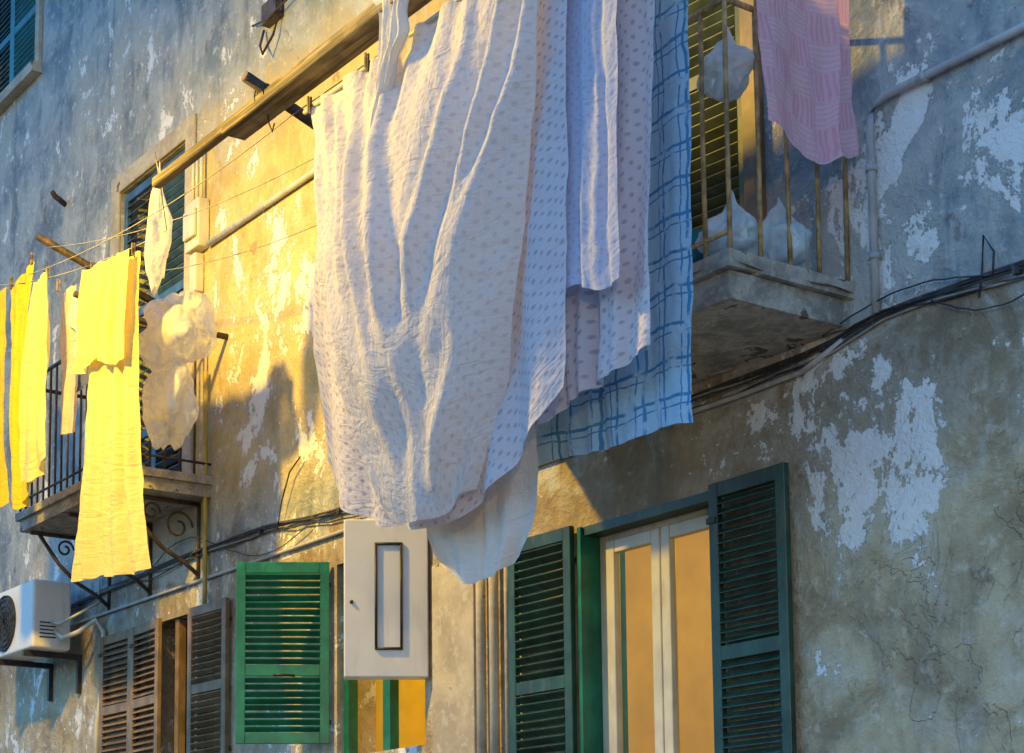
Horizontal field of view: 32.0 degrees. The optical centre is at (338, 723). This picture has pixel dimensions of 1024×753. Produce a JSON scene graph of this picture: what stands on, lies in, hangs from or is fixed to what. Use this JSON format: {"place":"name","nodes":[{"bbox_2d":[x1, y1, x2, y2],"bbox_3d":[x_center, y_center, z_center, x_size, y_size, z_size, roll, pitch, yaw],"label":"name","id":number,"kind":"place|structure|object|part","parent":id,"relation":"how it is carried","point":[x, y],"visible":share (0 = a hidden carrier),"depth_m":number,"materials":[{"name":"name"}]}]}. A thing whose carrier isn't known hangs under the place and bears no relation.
{"place":"outdoors","nodes":[
{"label":"outdoors","id":0,"kind":"place"},
{"bbox_2d":[691,229,709,262],"bbox_3d":[1.620,-2.074,8.007,0.240,0.245,0.240,4,-8,-32],"label":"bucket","id":1,"kind":"object","parent":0,"point":[697,255],"visible":0.05,"depth_m":7.91,"materials":[{"name":"teal paint"}]},
{"label":"street","id":2,"kind":"structure","parent":0,"visible":0},
{"bbox_2d":[0,0,1023,752],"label":"facade","id":3,"kind":"structure","parent":2,"relation":"on","point":[896,442],"depth_m":8.35,"materials":[{"name":"paint"}]},
{"bbox_2d":[0,0,12,91],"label":"shutter","id":4,"kind":"object","parent":3,"relation":"attached to","point":[6,39],"visible":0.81,"depth_m":17.29,"materials":[{"name":"teal paint"}]},
{"bbox_2d":[0,0,42,114],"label":"window frame","id":5,"kind":"structure","parent":3,"relation":"attached to","point":[22,81],"depth_m":16.41,"materials":[{"name":"paint"}]},
{"bbox_2d":[11,0,35,80],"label":"shutter","id":6,"kind":"object","parent":3,"relation":"attached to","point":[23,37],"visible":0.57,"depth_m":16.91,"materials":[{"name":"teal paint"}]},
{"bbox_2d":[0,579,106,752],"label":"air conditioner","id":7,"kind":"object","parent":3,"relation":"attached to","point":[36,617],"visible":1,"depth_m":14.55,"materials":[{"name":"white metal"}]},
{"bbox_2d":[50,190,66,206],"bbox_3d":[-2.469,-4.629,15.579,0.059,0.091,0.195,-4,-8,31],"label":"wall bracket","id":8,"kind":"object","parent":3,"relation":"attached to","point":[59,199],"depth_m":15.56,"materials":[{"name":"metal"}]},
{"bbox_2d":[35,233,169,308],"bbox_3d":[-1.791,-3.434,13.509,1.102,0.446,0.072,4,-7,-29],"label":"clothesline pole","id":9,"kind":"object","parent":3,"relation":"attached to","point":[67,253],"visible":0.55,"depth_m":13.36,"materials":[{"name":"wood"}]},
{"bbox_2d":[15,323,212,610],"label":"balcony","id":10,"kind":"structure","parent":3,"relation":"attached to","point":[169,493],"depth_m":13.33,"materials":[{"name":"metal"}]},
{"bbox_2d":[98,628,130,752],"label":"shutter","id":11,"kind":"object","parent":3,"relation":"attached to","point":[105,710],"visible":1,"depth_m":14.09,"materials":[{"name":"brown paint"}]},
{"bbox_2d":[123,172,155,466],"bbox_3d":[-1.607,-3.044,14.243,0.050,2.700,0.582,4,-8,-32],"label":"door shutter","id":12,"kind":"object","parent":3,"relation":"attached to","point":[138,191],"depth_m":14.36,"materials":[{"name":"green wood"}]},
{"bbox_2d":[129,618,161,752],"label":"shutter","id":13,"kind":"object","parent":3,"relation":"attached to","point":[155,697],"visible":1,"depth_m":13.54,"materials":[{"name":"brown paint"}]},
{"bbox_2d":[73,291,228,339],"bbox_3d":[-1.317,-2.875,12.529,1.258,0.128,0.054,5,-8,-37],"label":"clothesline pole","id":14,"kind":"object","parent":3,"relation":"attached to","point":[219,335],"visible":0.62,"depth_m":12.47,"materials":[{"name":"wood"}]},
{"bbox_2d":[67,298,77,356],"bbox_3d":[-1.804,-2.783,12.303,0.063,0.517,0.373,4,-8,-32],"label":"hanging cloth","id":15,"kind":"object","parent":14,"relation":"hanging from","point":[71,319],"visible":0.17,"depth_m":12.38,"materials":[{"name":"white fabric"}]},
{"bbox_2d":[110,113,196,473],"bbox_3d":[-1.493,-3.163,13.989,0.028,2.900,1.490,4,-8,-32],"label":"door surround","id":16,"kind":"object","parent":3,"relation":"attached to","point":[185,131],"visible":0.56,"depth_m":13.84,"materials":[{"name":"beige stone"}]},
{"bbox_2d":[152,149,184,470],"bbox_3d":[-1.295,-3.099,13.755,0.050,2.700,0.582,4,-8,-32],"label":"door shutter","id":17,"kind":"object","parent":3,"relation":"attached to","point":[175,284],"depth_m":13.79,"materials":[{"name":"wood"}]},
{"bbox_2d":[159,187,184,471],"bbox_3d":[-0.926,-3.044,14.337,0.690,2.780,1.210,4,-8,-32],"label":"room interior","id":18,"kind":"object","parent":3,"relation":"attached to","point":[170,455],"depth_m":14.72,"materials":[{"name":"black"}]},
{"bbox_2d":[0,55,377,285],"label":"clotheslines","id":19,"kind":"object","parent":3,"relation":"attached to","point":[191,213],"visible":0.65,"depth_m":11.08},
{"bbox_2d":[0,286,8,506],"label":"yellow towel","id":20,"kind":"object","parent":19,"relation":"hanging from","point":[4,495],"visible":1,"depth_m":13.32,"materials":[{"name":"yellow fabric"}]},
{"bbox_2d":[9,261,34,509],"bbox_3d":[-2.318,-2.473,13.017,0.107,1.835,0.568,4,-8,-32],"label":"yellow towel","id":21,"kind":"object","parent":19,"relation":"hanging from","point":[20,295],"visible":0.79,"depth_m":13.06,"materials":[{"name":"yellow fabric"}]},
{"bbox_2d":[19,270,49,483],"bbox_3d":[-2.146,-2.447,12.552,0.107,1.495,0.501,4,-8,-32],"label":"cream towel","id":22,"kind":"object","parent":19,"relation":"hanging from","point":[32,399],"visible":1,"depth_m":12.50,"materials":[{"name":"yellow fabric"}]},
{"bbox_2d":[60,284,76,434],"bbox_3d":[-1.903,-2.562,12.500,0.079,1.109,0.345,4,-8,-32],"label":"towel","id":23,"kind":"object","parent":19,"relation":"hanging from","point":[68,338],"visible":0.89,"depth_m":12.47,"materials":[{"name":"yellow fabric"}]},
{"bbox_2d":[144,152,172,296],"bbox_3d":[-1.074,-3.193,10.916,0.168,0.917,0.776,1,-7,-13],"label":"plastic bag","id":24,"kind":"object","parent":19,"relation":"hanging from","point":[157,244],"visible":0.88,"depth_m":11.14,"materials":[{"name":"white plastic"}]},
{"bbox_2d":[138,290,217,449],"bbox_3d":[-1.053,-2.364,11.741,0.462,1.047,0.718,4,-8,-32],"label":"plastic bag","id":25,"kind":"object","parent":19,"relation":"hanging from","point":[177,337],"visible":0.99,"depth_m":11.67,"materials":[{"name":"white plastic"}]},
{"bbox_2d":[9,52,369,291],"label":"clothes pegs","id":26,"kind":"object","parent":19,"relation":"attached to","point":[309,99],"visible":0.91,"depth_m":11.45,"materials":[{"name":"brown wood"}]},
{"bbox_2d":[70,249,150,581],"bbox_3d":[-1.498,-2.015,11.605,0.151,2.227,1.130,4,-8,-32],"label":"yellow bedcover","id":27,"kind":"object","parent":26,"relation":"hanging from","point":[111,539],"visible":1,"depth_m":11.57,"materials":[{"name":"yellow fabric"}]},
{"bbox_2d":[311,0,568,529],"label":"bed sheet","id":28,"kind":"object","parent":26,"relation":"hanging from","point":[439,337],"visible":0.97,"depth_m":7.79,"materials":[{"name":"fabric"}]},
{"bbox_2d":[566,0,618,289],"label":"lavender towel","id":29,"kind":"object","parent":19,"relation":"hanging from","point":[592,254],"visible":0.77,"depth_m":7.37,"materials":[{"name":"fabric"}]},
{"bbox_2d":[535,0,654,431],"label":"dotted sheet","id":30,"kind":"object","parent":19,"relation":"attached to","point":[607,330],"visible":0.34,"depth_m":7.37,"materials":[{"name":"fabric"}]},
{"bbox_2d":[426,422,537,583],"bbox_3d":[0.621,-1.166,8.132,0.072,1.061,1.070,4,-8,-32],"label":"white cloth","id":31,"kind":"object","parent":30,"relation":"attached to","point":[486,538],"visible":0.38,"depth_m":7.94,"materials":[{"name":"white fabric"}]},
{"bbox_2d":[536,0,692,464],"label":"checked tablecloth","id":32,"kind":"object","parent":19,"relation":"hanging from","point":[646,390],"visible":0.3,"depth_m":7.49,"materials":[{"name":"blue fabric"}]},
{"bbox_2d":[756,0,858,163],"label":"pink towel","id":33,"kind":"object","parent":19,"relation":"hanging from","point":[805,49],"visible":1,"depth_m":7.60,"materials":[{"name":"fabric"}]},
{"bbox_2d":[174,619,204,752],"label":"window frame","id":34,"kind":"object","parent":3,"relation":"on","point":[180,682],"visible":0.5,"depth_m":13.31,"materials":[{"name":"brown paint"}]},
{"bbox_2d":[183,137,208,294],"bbox_3d":[-1.078,-3.837,13.311,0.127,1.208,0.220,4,-8,-32],"label":"electrical box","id":35,"kind":"object","parent":3,"relation":"attached to","point":[195,232],"visible":0.91,"depth_m":13.25,"materials":[{"name":"beige paint"}]},
{"bbox_2d":[185,625,214,752],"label":"room interior","id":36,"kind":"object","parent":3,"relation":"attached to","point":[205,699],"depth_m":13.92,"materials":[{"name":"black"}]},
{"bbox_2d":[202,371,207,614],"bbox_3d":[-0.978,-1.684,12.959,0.036,1.850,0.046,4,-8,-32],"label":"gas pipe","id":37,"kind":"object","parent":3,"relation":"attached to","point":[205,471],"visible":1,"depth_m":12.96,"materials":[{"name":"yellow metal"}]},
{"bbox_2d":[186,597,230,752],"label":"shutter","id":38,"kind":"object","parent":3,"relation":"attached to","point":[213,683],"visible":1,"depth_m":12.71,"materials":[{"name":"brown paint"}]},
{"bbox_2d":[206,169,313,246],"bbox_3d":[0.030,-3.749,11.607,0.044,0.052,3.750,4,-8,-32],"label":"conduit pipe","id":39,"kind":"object","parent":3,"relation":"attached to","point":[263,206],"visible":0.43,"depth_m":12.49,"materials":[{"name":"white plastic"}]},
{"bbox_2d":[152,3,375,188],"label":"wooden beam","id":40,"kind":"structure","parent":3,"relation":"attached to","point":[191,156],"depth_m":9.97,"materials":[{"name":"brown wood"}]},
{"bbox_2d":[252,0,286,54],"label":"wall wire","id":41,"kind":"object","parent":3,"relation":"attached to","point":[272,12],"depth_m":12.49,"materials":[{"name":"metal"}]},
{"bbox_2d":[241,71,313,131],"bbox_3d":[0.184,-3.124,9.825,1.640,0.627,0.120,4,-8,-32],"label":"support bracket","id":42,"kind":"object","parent":3,"relation":"attached to","point":[251,80],"visible":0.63,"depth_m":9.46,"materials":[{"name":"metal"}]},
{"bbox_2d":[235,562,330,743],"bbox_3d":[-0.354,-0.458,11.382,0.612,1.180,0.050,0,-6,0],"label":"green shutter","id":43,"kind":"object","parent":3,"relation":"attached to","point":[317,673],"visible":1,"depth_m":11.37,"materials":[{"name":"paint"}]},
{"bbox_2d":[273,673,294,676],"bbox_3d":[-0.351,-0.311,11.324,0.143,0.021,0.028,0,-6,0],"label":"shutter latch","id":44,"kind":"object","parent":43,"relation":"attached to","point":[288,675],"visible":1,"depth_m":11.32,"materials":[{"name":"metal"}]},
{"bbox_2d":[222,0,431,140],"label":"wooden plank","id":45,"kind":"object","parent":3,"relation":"attached to","point":[347,46],"visible":1,"depth_m":9.02,"materials":[{"name":"brown wood"}]},
{"bbox_2d":[370,0,409,128],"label":"hanging cloth","id":46,"kind":"object","parent":45,"relation":"hanging from","point":[394,27],"visible":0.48,"depth_m":8.30,"materials":[{"name":"white fabric"}]},
{"bbox_2d":[344,680,398,752],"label":"window frame","id":47,"kind":"object","parent":3,"relation":"on","point":[390,714],"visible":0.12,"depth_m":10.96,"materials":[{"name":"green paint"}]},
{"bbox_2d":[303,0,461,114],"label":"drying rod","id":48,"kind":"object","parent":3,"relation":"attached to","point":[433,18],"visible":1,"depth_m":8.73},
{"bbox_2d":[376,680,424,751],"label":"room interior","id":49,"kind":"object","parent":3,"relation":"attached to","point":[411,713],"depth_m":11.64,"materials":[{"name":"paint"}]},
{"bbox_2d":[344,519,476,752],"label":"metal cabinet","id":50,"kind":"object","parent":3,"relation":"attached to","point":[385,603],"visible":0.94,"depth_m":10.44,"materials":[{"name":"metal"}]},
{"bbox_3d":[0.280,-0.740,10.533,0.500,0.950,0.120,0,-6,0],"label":"door leaf","id":51,"kind":"part","parent":50,"relation":"part of","materials":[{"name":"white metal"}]},
{"bbox_2d":[476,566,509,752],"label":"drain pipe","id":52,"kind":"object","parent":3,"relation":"attached to","point":[494,690],"visible":0.71,"depth_m":9.87,"materials":[{"name":"metal"}]},
{"bbox_2d":[508,526,577,752],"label":"shutter","id":53,"kind":"object","parent":3,"relation":"attached to","point":[549,542],"visible":0.96,"depth_m":9.48,"materials":[{"name":"green paint"}]},
{"bbox_2d":[70,235,1023,626],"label":"power cables","id":54,"kind":"object","parent":3,"relation":"attached to","point":[838,341],"visible":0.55,"depth_m":8.24,"materials":[{"name":"rubber"}]},
{"bbox_2d":[577,527,628,752],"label":"jamb board","id":55,"kind":"object","parent":3,"relation":"attached to","point":[590,648],"visible":0.67,"depth_m":9.30,"materials":[{"name":"green paint"}]},
{"bbox_2d":[583,491,708,537],"bbox_3d":[1.594,-1.058,8.948,0.102,0.047,0.978,4,-8,-32],"label":"lintel board","id":56,"kind":"object","parent":3,"relation":"attached to","point":[686,505],"visible":0.79,"depth_m":8.93,"materials":[{"name":"green paint"}]},
{"bbox_2d":[600,507,708,752],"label":"casement window","id":57,"kind":"structure","parent":3,"relation":"attached to","point":[660,537],"depth_m":8.95,"materials":[{"name":"beige paint"}]},
{"bbox_2d":[625,530,713,752],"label":"room interior","id":58,"kind":"object","parent":3,"relation":"attached to","point":[695,671],"depth_m":11.30,"materials":[{"name":"paint"}]},
{"bbox_2d":[690,103,738,227],"bbox_3d":[2.214,-3.015,9.342,0.690,2.455,1.190,4,-8,-32],"label":"room interior","id":59,"kind":"object","parent":3,"relation":"attached to","point":[712,174],"depth_m":9.98,"materials":[{"name":"black"}]},
{"bbox_2d":[688,0,743,229],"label":"door shutter","id":60,"kind":"object","parent":3,"relation":"attached to","point":[712,28],"depth_m":8.69,"materials":[{"name":"wood"}]},
{"bbox_2d":[706,462,796,752],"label":"shutter","id":61,"kind":"object","parent":3,"relation":"attached to","point":[782,642],"visible":1,"depth_m":8.18,"materials":[{"name":"green paint"}]},
{"bbox_2d":[739,0,766,222],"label":"door frame","id":62,"kind":"object","parent":3,"relation":"attached to","point":[749,141],"depth_m":8.41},
{"bbox_2d":[688,0,854,385],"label":"balcony","id":63,"kind":"structure","parent":3,"relation":"attached to","point":[748,308],"depth_m":7.71,"materials":[{"name":"concrete"}]},
{"bbox_2d":[696,26,758,101],"bbox_3d":[1.706,-2.900,7.777,0.244,0.355,0.241,1,-7,-10],"label":"plastic bag","id":64,"kind":"object","parent":63,"relation":"on","point":[740,62],"visible":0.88,"depth_m":7.70,"materials":[{"name":"white plastic"}]},
{"bbox_2d":[695,190,766,255],"bbox_3d":[1.692,-2.165,7.727,0.285,0.338,0.292,4,-8,-32],"label":"plastic bag","id":65,"kind":"object","parent":63,"relation":"on","point":[745,230],"visible":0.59,"depth_m":7.62,"materials":[{"name":"white plastic"}]},
{"bbox_2d":[763,196,812,265],"bbox_3d":[1.954,-2.159,7.861,0.297,0.382,0.266,-4,-8,33],"label":"plastic bag","id":66,"kind":"object","parent":63,"relation":"on","point":[774,229],"visible":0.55,"depth_m":7.75,"materials":[{"name":"white plastic"}]},
{"bbox_2d":[865,22,1023,314],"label":"conduit pipe","id":67,"kind":"object","parent":3,"relation":"attached to","point":[924,75],"visible":1,"depth_m":7.71,"materials":[{"name":"grey metal"}]}
]}

